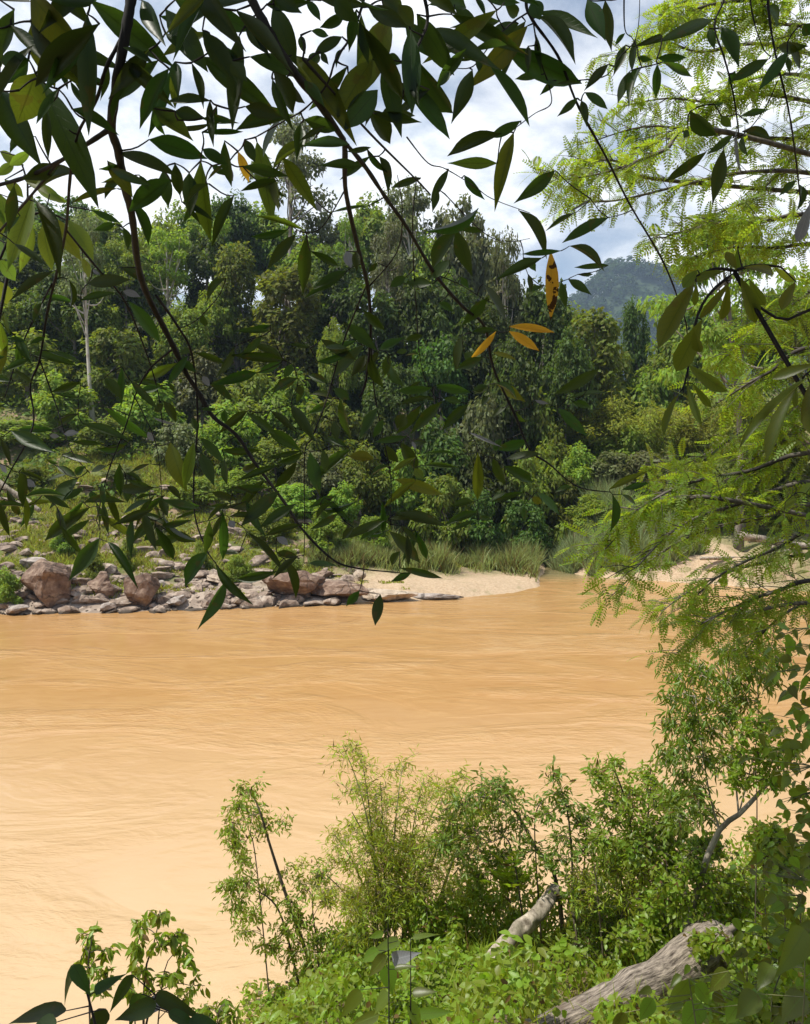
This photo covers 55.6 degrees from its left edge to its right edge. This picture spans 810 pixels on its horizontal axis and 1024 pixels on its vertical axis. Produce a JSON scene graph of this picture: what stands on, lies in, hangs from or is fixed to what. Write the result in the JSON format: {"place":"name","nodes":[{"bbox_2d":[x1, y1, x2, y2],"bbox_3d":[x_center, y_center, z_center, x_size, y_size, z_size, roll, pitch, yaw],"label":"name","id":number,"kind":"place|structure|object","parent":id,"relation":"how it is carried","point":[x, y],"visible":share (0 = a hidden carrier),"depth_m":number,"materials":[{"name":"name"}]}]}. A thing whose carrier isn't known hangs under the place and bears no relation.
{"place":"outdoors","nodes":[
{"label":"outdoors","id":0,"kind":"place"},
{"bbox_2d":[0,562,809,1023],"bbox_3d":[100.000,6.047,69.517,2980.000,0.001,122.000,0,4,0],"label":"river water","id":1,"kind":"structure","parent":0,"point":[132,744],"depth_m":29.11,"materials":[{"name":"liquid"}]},
{"bbox_2d":[0,272,809,1023],"bbox_3d":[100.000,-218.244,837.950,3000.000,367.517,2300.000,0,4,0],"label":"ground","id":2,"kind":"structure","parent":0,"point":[466,582],"depth_m":67.59,"materials":[{"name":"sand"}]},
{"bbox_2d":[0,327,77,406],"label":"bush","id":3,"kind":"object","parent":2,"relation":"on","point":[27,369],"visible":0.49,"depth_m":89.91,"materials":[{"name":"green plant"}]},
{"bbox_2d":[20,558,71,607],"bbox_3d":[-25.489,5.042,54.608,3.519,3.585,3.452,0,4,0],"label":"boulder","id":4,"kind":"object","parent":2,"relation":"on","point":[47,583],"visible":0.97,"depth_m":53.66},
{"bbox_2d":[0,150,93,320],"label":"sunlit sapling","id":5,"kind":"object","parent":2,"relation":"on","point":[22,232],"visible":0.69,"depth_m":3.03,"materials":[{"name":"green plant"}]},
{"bbox_2d":[24,368,98,433],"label":"bush","id":6,"kind":"object","parent":2,"relation":"on","point":[44,406],"visible":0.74,"depth_m":83.70,"materials":[{"name":"green plant"}]},
{"bbox_2d":[21,262,113,381],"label":"dome tree","id":7,"kind":"object","parent":2,"relation":"on","point":[56,307],"visible":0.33,"depth_m":93.63,"materials":[{"name":"green plant"}]},
{"bbox_2d":[54,209,114,421],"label":"emergent tree","id":8,"kind":"object","parent":2,"relation":"on","point":[96,261],"visible":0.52,"depth_m":86.57,"materials":[{"name":"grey plant"}]},
{"bbox_2d":[58,291,129,367],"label":"dome tree","id":9,"kind":"object","parent":2,"relation":"on","point":[114,318],"visible":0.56,"depth_m":94.64,"materials":[{"name":"green plant"}]},
{"bbox_2d":[74,920,121,1023],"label":"feathery shrub","id":10,"kind":"object","parent":2,"relation":"on","point":[88,950],"visible":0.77,"depth_m":6.05,"materials":[{"name":"green plant"}]},
{"bbox_2d":[9,964,216,1023],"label":"dark broad plant","id":11,"kind":"object","parent":2,"relation":"on","point":[142,1006],"visible":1,"depth_m":2.42,"materials":[{"name":"green plant"}]},
{"bbox_2d":[65,324,162,407],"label":"bush","id":12,"kind":"object","parent":2,"relation":"on","point":[124,347],"visible":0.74,"depth_m":90.58,"materials":[{"name":"green plant"}]},
{"bbox_2d":[76,240,163,331],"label":"dome tree","id":13,"kind":"object","parent":2,"relation":"on","point":[118,299],"visible":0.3,"depth_m":98.97,"materials":[{"name":"green plant"}]},
{"bbox_2d":[108,380,187,442],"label":"bush","id":14,"kind":"object","parent":2,"relation":"on","point":[137,418],"visible":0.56,"depth_m":84.06,"materials":[{"name":"green plant"}]},
{"bbox_2d":[117,909,210,1023],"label":"feathery shrub","id":15,"kind":"object","parent":2,"relation":"on","point":[135,950],"visible":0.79,"depth_m":6.21,"materials":[{"name":"green plant"}]},
{"bbox_2d":[143,224,201,317],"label":"emergent tree","id":16,"kind":"object","parent":2,"relation":"on","point":[175,243],"visible":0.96,"depth_m":101.77,"materials":[{"name":"green plant"}]},
{"bbox_2d":[150,420,207,464],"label":"bush","id":17,"kind":"object","parent":2,"relation":"on","point":[183,436],"visible":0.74,"depth_m":78.45,"materials":[{"name":"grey plant"}]},
{"bbox_2d":[0,482,359,614],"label":"rubble","id":18,"kind":"object","parent":2,"relation":"on","point":[257,600],"visible":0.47,"depth_m":56.92,"materials":[{"name":"stone"}]},
{"bbox_2d":[151,300,212,367],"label":"dome tree","id":19,"kind":"object","parent":2,"relation":"on","point":[195,334],"visible":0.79,"depth_m":92.04,"materials":[{"name":"green plant"}]},
{"bbox_2d":[172,345,233,432],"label":"bush","id":20,"kind":"object","parent":2,"relation":"on","point":[186,401],"visible":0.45,"depth_m":85.93,"materials":[{"name":"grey plant"}]},
{"bbox_2d":[180,232,228,362],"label":"vine draped tree","id":21,"kind":"object","parent":2,"relation":"on","point":[196,264],"visible":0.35,"depth_m":103.85,"materials":[{"name":"green plant"}]},
{"bbox_2d":[194,281,244,354],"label":"dome tree","id":22,"kind":"object","parent":2,"relation":"on","point":[228,316],"visible":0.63,"depth_m":97.05,"materials":[{"name":"green plant"}]},
{"bbox_2d":[193,399,263,466],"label":"bush","id":23,"kind":"object","parent":2,"relation":"on","point":[246,430],"visible":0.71,"depth_m":77.91,"materials":[{"name":"green plant"}]},
{"bbox_2d":[211,238,259,376],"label":"vine draped tree","id":24,"kind":"object","parent":2,"relation":"on","point":[235,265],"visible":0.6,"depth_m":98.28,"materials":[{"name":"green plant"}]},
{"bbox_2d":[199,188,271,269],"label":"dome tree","id":25,"kind":"object","parent":2,"relation":"on","point":[240,216],"visible":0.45,"depth_m":119.17,"materials":[{"name":"green plant"}]},
{"bbox_2d":[209,365,280,443],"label":"bush","id":26,"kind":"object","parent":2,"relation":"on","point":[250,391],"visible":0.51,"depth_m":83.40,"materials":[{"name":"green plant"}]},
{"bbox_2d":[0,447,491,598],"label":"bank grass","id":27,"kind":"structure","parent":2,"relation":"on","point":[31,543],"depth_m":68.16,"materials":[{"name":"plant"}]},
{"bbox_2d":[230,200,297,291],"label":"dome tree","id":28,"kind":"object","parent":2,"relation":"on","point":[263,225],"visible":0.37,"depth_m":121.16,"materials":[{"name":"green plant"}]},
{"bbox_2d":[209,771,340,1003],"bbox_3d":[-2.380,7.197,14.463,2.510,4.926,1.741,0,4,0],"label":"leaning sapling","id":29,"kind":"object","parent":2,"relation":"on","point":[296,917],"visible":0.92,"depth_m":14.34,"materials":[{"name":"green plant"}]},
{"bbox_2d":[246,263,322,403],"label":"vine draped tree","id":30,"kind":"object","parent":2,"relation":"on","point":[291,326],"visible":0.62,"depth_m":90.83,"materials":[{"name":"green plant"}]},
{"bbox_2d":[239,113,337,255],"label":"emergent tree","id":31,"kind":"object","parent":2,"relation":"on","point":[283,135],"visible":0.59,"depth_m":114.78,"materials":[{"name":"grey plant"}]},
{"bbox_2d":[248,366,330,449],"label":"bush","id":32,"kind":"object","parent":2,"relation":"on","point":[276,399],"visible":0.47,"depth_m":81.99,"materials":[{"name":"green plant"}]},
{"bbox_2d":[286,450,344,499],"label":"bush","id":33,"kind":"object","parent":2,"relation":"on","point":[331,478],"visible":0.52,"depth_m":73.51,"materials":[{"name":"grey plant"}]},
{"bbox_2d":[292,209,355,268],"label":"dome tree","id":34,"kind":"object","parent":2,"relation":"on","point":[331,237],"visible":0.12,"depth_m":117.50,"materials":[{"name":"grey plant"}]},
{"bbox_2d":[293,397,362,473],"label":"bush","id":35,"kind":"object","parent":2,"relation":"on","point":[322,441],"visible":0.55,"depth_m":79.85,"materials":[{"name":"green plant"}]},
{"bbox_2d":[305,245,363,402],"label":"vine draped tree","id":36,"kind":"object","parent":2,"relation":"on","point":[328,307],"visible":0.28,"depth_m":96.73,"materials":[{"name":"green plant"}]},
{"bbox_2d":[291,921,384,983],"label":"plant","id":37,"kind":"object","parent":2,"relation":"on","point":[330,954],"visible":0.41,"depth_m":14.05,"materials":[{"name":"green plant"}]},
{"bbox_2d":[316,316,360,428],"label":"dome tree","id":38,"kind":"object","parent":2,"relation":"on","point":[345,378],"visible":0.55,"depth_m":88.86,"materials":[{"name":"green plant"}]},
{"bbox_2d":[338,439,393,517],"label":"bush","id":39,"kind":"object","parent":2,"relation":"on","point":[360,478],"visible":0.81,"depth_m":74.84,"materials":[{"name":"green plant"}]},
{"bbox_2d":[333,277,399,435],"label":"vine draped tree","id":40,"kind":"object","parent":2,"relation":"on","point":[383,305],"visible":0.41,"depth_m":93.23,"materials":[{"name":"green plant"}]},
{"bbox_2d":[345,191,391,310],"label":"dome tree","id":41,"kind":"object","parent":2,"relation":"on","point":[373,219],"visible":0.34,"depth_m":121.07,"materials":[{"name":"green plant"}]},
{"bbox_2d":[368,219,405,303],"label":"emergent tree","id":42,"kind":"object","parent":2,"relation":"on","point":[394,236],"visible":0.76,"depth_m":96.05,"materials":[{"name":"green plant"}]},
{"bbox_2d":[285,729,500,963],"bbox_3d":[-0.261,5.997,13.419,3.818,4.806,2.558,0,4,0],"label":"bamboo clump","id":43,"kind":"object","parent":2,"relation":"on","point":[383,891],"visible":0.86,"depth_m":12.99,"materials":[{"name":"green plant"}]},
{"bbox_2d":[361,356,426,451],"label":"dome tree","id":44,"kind":"object","parent":2,"relation":"on","point":[389,395],"visible":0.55,"depth_m":86.18,"materials":[{"name":"green plant"}]},
{"bbox_2d":[340,916,453,1023],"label":"leaf seedling","id":45,"kind":"object","parent":2,"relation":"on","point":[388,973],"visible":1,"depth_m":4.29,"materials":[{"name":"green plant"}]},
{"bbox_2d":[0,0,809,629],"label":"overhanging tree","id":46,"kind":"object","parent":2,"relation":"on","point":[58,48],"visible":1,"depth_m":1.59,"materials":[{"name":"green plant"}]},
{"bbox_2d":[0,279,809,536],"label":"undergrowth","id":47,"kind":"object","parent":2,"relation":"on","point":[34,459],"visible":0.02,"depth_m":80.76,"materials":[{"name":"green plant"}]},
{"bbox_2d":[380,446,436,525],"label":"bush","id":48,"kind":"object","parent":2,"relation":"on","point":[408,499],"visible":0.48,"depth_m":76.07,"materials":[{"name":"green plant"}]},
{"bbox_2d":[374,269,452,453],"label":"dome tree","id":49,"kind":"object","parent":2,"relation":"on","point":[406,324],"visible":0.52,"depth_m":95.56,"materials":[{"name":"green plant"}]},
{"bbox_2d":[339,876,488,951],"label":"plant","id":50,"kind":"object","parent":2,"relation":"on","point":[427,916],"visible":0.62,"depth_m":12.74,"materials":[{"name":"green plant"}]},
{"bbox_2d":[378,981,453,1023],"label":"plant","id":51,"kind":"object","parent":2,"relation":"on","point":[399,1002],"visible":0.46,"depth_m":9.57,"materials":[{"name":"green plant"}]},
{"bbox_2d":[380,175,452,427],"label":"emergent tree","id":52,"kind":"object","parent":2,"relation":"on","point":[423,202],"visible":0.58,"depth_m":109.82,"materials":[{"name":"green plant"}]},
{"bbox_2d":[305,495,548,581],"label":"reeds","id":53,"kind":"object","parent":2,"relation":"on","point":[521,559],"visible":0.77,"depth_m":68.06,"materials":[{"name":"plant"}]},
{"bbox_2d":[405,330,473,434],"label":"dome tree","id":54,"kind":"object","parent":2,"relation":"on","point":[436,368],"visible":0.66,"depth_m":90.70,"materials":[{"name":"green plant"}]},
{"bbox_2d":[407,473,474,549],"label":"bush","id":55,"kind":"object","parent":2,"relation":"on","point":[446,486],"visible":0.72,"depth_m":73.29,"materials":[{"name":"green plant"}]},
{"bbox_2d":[417,410,469,527],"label":"bush","id":56,"kind":"object","parent":2,"relation":"on","point":[450,442],"visible":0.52,"depth_m":80.10,"materials":[{"name":"green plant"}]},
{"bbox_2d":[409,267,494,437],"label":"dome tree","id":57,"kind":"object","parent":2,"relation":"on","point":[456,319],"visible":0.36,"depth_m":95.27,"materials":[{"name":"green plant"}]},
{"bbox_2d":[418,192,498,433],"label":"dome tree","id":58,"kind":"object","parent":2,"relation":"on","point":[480,257],"visible":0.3,"depth_m":110.91,"materials":[{"name":"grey plant"}]},
{"bbox_2d":[450,487,507,550],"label":"bush","id":59,"kind":"object","parent":2,"relation":"on","point":[479,529],"visible":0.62,"depth_m":73.78,"materials":[{"name":"green plant"}]},
{"bbox_2d":[449,392,509,519],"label":"bush","id":60,"kind":"object","parent":2,"relation":"on","point":[481,419],"visible":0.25,"depth_m":84.47,"materials":[{"name":"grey plant"}]},
{"bbox_2d":[450,428,518,527],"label":"bush","id":61,"kind":"object","parent":2,"relation":"on","point":[491,481],"visible":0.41,"depth_m":78.94,"materials":[{"name":"green plant"}]},
{"bbox_2d":[458,295,514,473],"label":"vine draped tree","id":62,"kind":"object","parent":2,"relation":"on","point":[497,322],"visible":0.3,"depth_m":93.15,"materials":[{"name":"green plant"}]},
{"bbox_2d":[420,762,565,959],"bbox_3d":[1.381,5.772,12.712,1.916,3.716,2.086,3,5,40],"label":"arching shrub","id":63,"kind":"object","parent":2,"relation":"on","point":[505,791],"visible":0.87,"depth_m":12.60,"materials":[{"name":"green plant"}]},
{"bbox_2d":[484,225,525,348],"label":"emergent tree","id":64,"kind":"object","parent":2,"relation":"on","point":[501,263],"visible":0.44,"depth_m":97.77,"materials":[{"name":"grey plant"}]},
{"bbox_2d":[451,824,573,893],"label":"fern","id":65,"kind":"object","parent":2,"relation":"on","point":[503,874],"visible":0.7,"depth_m":12.82,"materials":[{"name":"green plant"}]},
{"bbox_2d":[483,328,547,464],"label":"dome tree","id":66,"kind":"object","parent":2,"relation":"on","point":[517,375],"visible":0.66,"depth_m":86.77,"materials":[{"name":"green plant"}]},
{"bbox_2d":[493,445,543,539],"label":"bush","id":67,"kind":"object","parent":2,"relation":"on","point":[527,487],"visible":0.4,"depth_m":78.92,"materials":[{"name":"green plant"}]},
{"bbox_2d":[235,897,809,1023],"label":"ground cover","id":68,"kind":"object","parent":2,"relation":"on","point":[320,984],"visible":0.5,"depth_m":9.98,"materials":[{"name":"green plant"}]},
{"bbox_2d":[487,884,560,963],"bbox_3d":[1.807,6.523,11.915,0.326,0.637,2.190,3,5,43],"label":"fallen trunk","id":69,"kind":"object","parent":2,"relation":"on","point":[532,918],"visible":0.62,"depth_m":12.02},
{"bbox_2d":[496,498,553,554],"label":"bush","id":70,"kind":"object","parent":2,"relation":"on","point":[540,527],"visible":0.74,"depth_m":77.34,"materials":[{"name":"green plant"}]},
{"bbox_2d":[517,276,573,447],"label":"vine draped tree","id":71,"kind":"object","parent":2,"relation":"on","point":[535,305],"visible":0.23,"depth_m":94.22,"materials":[{"name":"green plant"}]},
{"bbox_2d":[288,906,809,1023],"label":"bank weeds","id":72,"kind":"object","parent":2,"relation":"on","point":[532,969],"visible":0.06,"depth_m":10.47,"materials":[{"name":"green plant"}]},
{"bbox_2d":[530,436,569,553],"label":"bush","id":73,"kind":"object","parent":2,"relation":"on","point":[542,472],"visible":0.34,"depth_m":80.74,"materials":[{"name":"green plant"}]},
{"bbox_2d":[524,755,607,957],"bbox_3d":[2.562,5.577,12.240,1.409,3.613,1.392,0,4,0],"label":"slender shrub","id":74,"kind":"object","parent":2,"relation":"on","point":[578,818],"visible":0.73,"depth_m":12.02,"materials":[{"name":"green plant"}]},
{"bbox_2d":[537,326,596,453],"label":"dome tree","id":75,"kind":"object","parent":2,"relation":"on","point":[558,375],"visible":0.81,"depth_m":88.20,"materials":[{"name":"green plant"}]},
{"bbox_2d":[360,822,794,1015],"bbox_3d":[3.269,7.036,12.856,8.278,3.800,3.905,0,4,0],"label":"thicket","id":76,"kind":"object","parent":2,"relation":"on","point":[491,898],"visible":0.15,"depth_m":12.95,"materials":[{"name":"green plant"}]},
{"bbox_2d":[548,875,633,976],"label":"dark bush","id":77,"kind":"object","parent":2,"relation":"on","point":[589,944],"visible":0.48,"depth_m":11.80,"materials":[{"name":"green plant"}]},
{"bbox_2d":[564,306,626,453],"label":"vine draped tree","id":78,"kind":"object","parent":2,"relation":"on","point":[603,353],"visible":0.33,"depth_m":92.16,"materials":[{"name":"green plant"}]},
{"bbox_2d":[559,386,657,454],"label":"bamboo clump","id":79,"kind":"object","parent":2,"relation":"on","point":[603,434],"visible":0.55,"depth_m":90.36,"materials":[{"name":"green plant"}]},
{"bbox_2d":[557,848,667,966],"bbox_3d":[3.194,6.040,11.618,1.736,2.210,1.564,0,4,0],"label":"grassy shrub","id":80,"kind":"object","parent":2,"relation":"on","point":[623,902],"visible":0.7,"depth_m":11.54,"materials":[{"name":"green plant"}]},
{"bbox_2d":[588,422,655,466],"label":"bush","id":81,"kind":"object","parent":2,"relation":"on","point":[627,443],"visible":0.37,"depth_m":87.94,"materials":[{"name":"green plant"}]},
{"bbox_2d":[442,255,808,400],"bbox_3d":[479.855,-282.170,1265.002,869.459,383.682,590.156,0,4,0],"label":"mountain forest","id":82,"kind":"object","parent":2,"relation":"on","point":[602,283],"visible":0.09,"depth_m":1377.39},
{"bbox_2d":[538,451,716,576],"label":"grey reeds","id":83,"kind":"object","parent":2,"relation":"on","point":[550,560],"visible":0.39,"depth_m":73.56,"materials":[{"name":"plant"}]},
{"bbox_2d":[525,919,736,1023],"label":"weathered log","id":84,"kind":"object","parent":2,"relation":"on","point":[665,961],"visible":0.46,"depth_m":9.39,"materials":[{"name":"wood"}]},
{"bbox_2d":[620,294,650,395],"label":"vine draped tree","id":85,"kind":"object","parent":2,"relation":"on","point":[637,341],"visible":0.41,"depth_m":110.65,"materials":[{"name":"green plant"}]},
{"bbox_2d":[575,751,699,948],"bbox_3d":[3.648,5.339,11.901,2.084,3.620,1.747,0,4,0],"label":"round shrub","id":86,"kind":"object","parent":2,"relation":"on","point":[623,805],"visible":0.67,"depth_m":11.55,"materials":[{"name":"green plant"}]},
{"bbox_2d":[596,906,679,966],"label":"plant","id":87,"kind":"object","parent":2,"relation":"on","point":[617,942],"visible":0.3,"depth_m":10.94,"materials":[{"name":"green plant"}]},
{"bbox_2d":[605,391,691,475],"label":"bamboo clump","id":88,"kind":"object","parent":2,"relation":"on","point":[650,426],"visible":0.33,"depth_m":89.31,"materials":[{"name":"green plant"}]},
{"bbox_2d":[513,0,809,682],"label":"feathery tree","id":89,"kind":"object","parent":2,"relation":"on","point":[670,17],"visible":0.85,"depth_m":7.62,"materials":[{"name":"green plant"}]},
{"bbox_2d":[625,364,700,458],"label":"bush","id":90,"kind":"object","parent":2,"relation":"on","point":[669,396],"visible":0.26,"depth_m":101.85,"materials":[{"name":"green plant"}]},
{"bbox_2d":[639,324,717,459],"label":"dome tree","id":91,"kind":"object","parent":2,"relation":"on","point":[662,357],"visible":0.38,"depth_m":102.62,"materials":[{"name":"green plant"}]},
{"bbox_2d":[618,818,739,921],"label":"plant","id":92,"kind":"object","parent":2,"relation":"on","point":[700,848],"visible":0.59,"depth_m":11.06,"materials":[{"name":"green plant"}]},
{"bbox_2d":[646,383,733,463],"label":"bush","id":93,"kind":"object","parent":2,"relation":"on","point":[690,434],"visible":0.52,"depth_m":90.36,"materials":[{"name":"green plant"}]},
{"bbox_2d":[630,843,790,959],"bbox_3d":[4.226,5.719,10.935,2.187,2.284,1.600,0,4,0],"label":"broad bush","id":94,"kind":"object","parent":2,"relation":"on","point":[674,887],"visible":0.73,"depth_m":10.54,"materials":[{"name":"green plant"}]},
{"bbox_2d":[612,924,809,1023],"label":"leaf plant","id":95,"kind":"object","parent":2,"relation":"on","point":[794,953],"visible":1,"depth_m":3.75,"materials":[{"name":"green plant"}]},
{"bbox_2d":[637,593,801,930],"bbox_3d":[4.402,3.797,10.676,2.222,5.504,1.744,0,4,0],"label":"drooping tree","id":96,"kind":"object","parent":2,"relation":"on","point":[668,758],"visible":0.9,"depth_m":10.40,"materials":[{"name":"green plant"}]},
{"bbox_2d":[635,213,809,551],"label":"layered tree","id":97,"kind":"object","parent":2,"relation":"on","point":[710,336],"visible":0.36,"depth_m":68.78,"materials":[{"name":"green plant"}]},
{"bbox_2d":[636,615,809,1023],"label":"broad leaf creeper","id":98,"kind":"object","parent":2,"relation":"on","point":[778,899],"visible":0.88,"depth_m":4.70,"materials":[{"name":"green plant"}]},
{"bbox_2d":[656,248,809,434],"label":"broad leaf sprig","id":99,"kind":"object","parent":2,"relation":"on","point":[689,346],"visible":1,"depth_m":2.33,"materials":[{"name":"green plant"}]},
{"bbox_2d":[683,905,790,973],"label":"plant","id":100,"kind":"object","parent":2,"relation":"on","point":[707,944],"visible":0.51,"depth_m":9.38,"materials":[{"name":"green plant"}]},
{"bbox_2d":[714,703,805,933],"bbox_3d":[4.608,4.366,10.035,0.952,3.889,1.327,3,5,44],"label":"bright shrub","id":101,"kind":"object","parent":2,"relation":"on","point":[760,778],"visible":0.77,"depth_m":9.76,"materials":[{"name":"green plant"}]},
{"bbox_2d":[731,813,809,982],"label":"plant","id":102,"kind":"object","parent":2,"relation":"on","point":[761,831],"visible":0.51,"depth_m":8.94,"materials":[{"name":"green plant"}]},
{"bbox_2d":[739,364,809,460],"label":"long leaf sprig","id":103,"kind":"object","parent":2,"relation":"on","point":[787,396],"visible":1,"depth_m":2.17,"materials":[{"name":"green plant"}]},
{"bbox_2d":[764,428,809,524],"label":"bush","id":104,"kind":"object","parent":2,"relation":"on","point":[792,464],"visible":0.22,"depth_m":73.56,"materials":[{"name":"green plant"}]},
{"bbox_2d":[0,0,809,338],"label":"sky","id":105,"kind":"structure","parent":0,"point":[489,107],"materials":[{"name":"white"}]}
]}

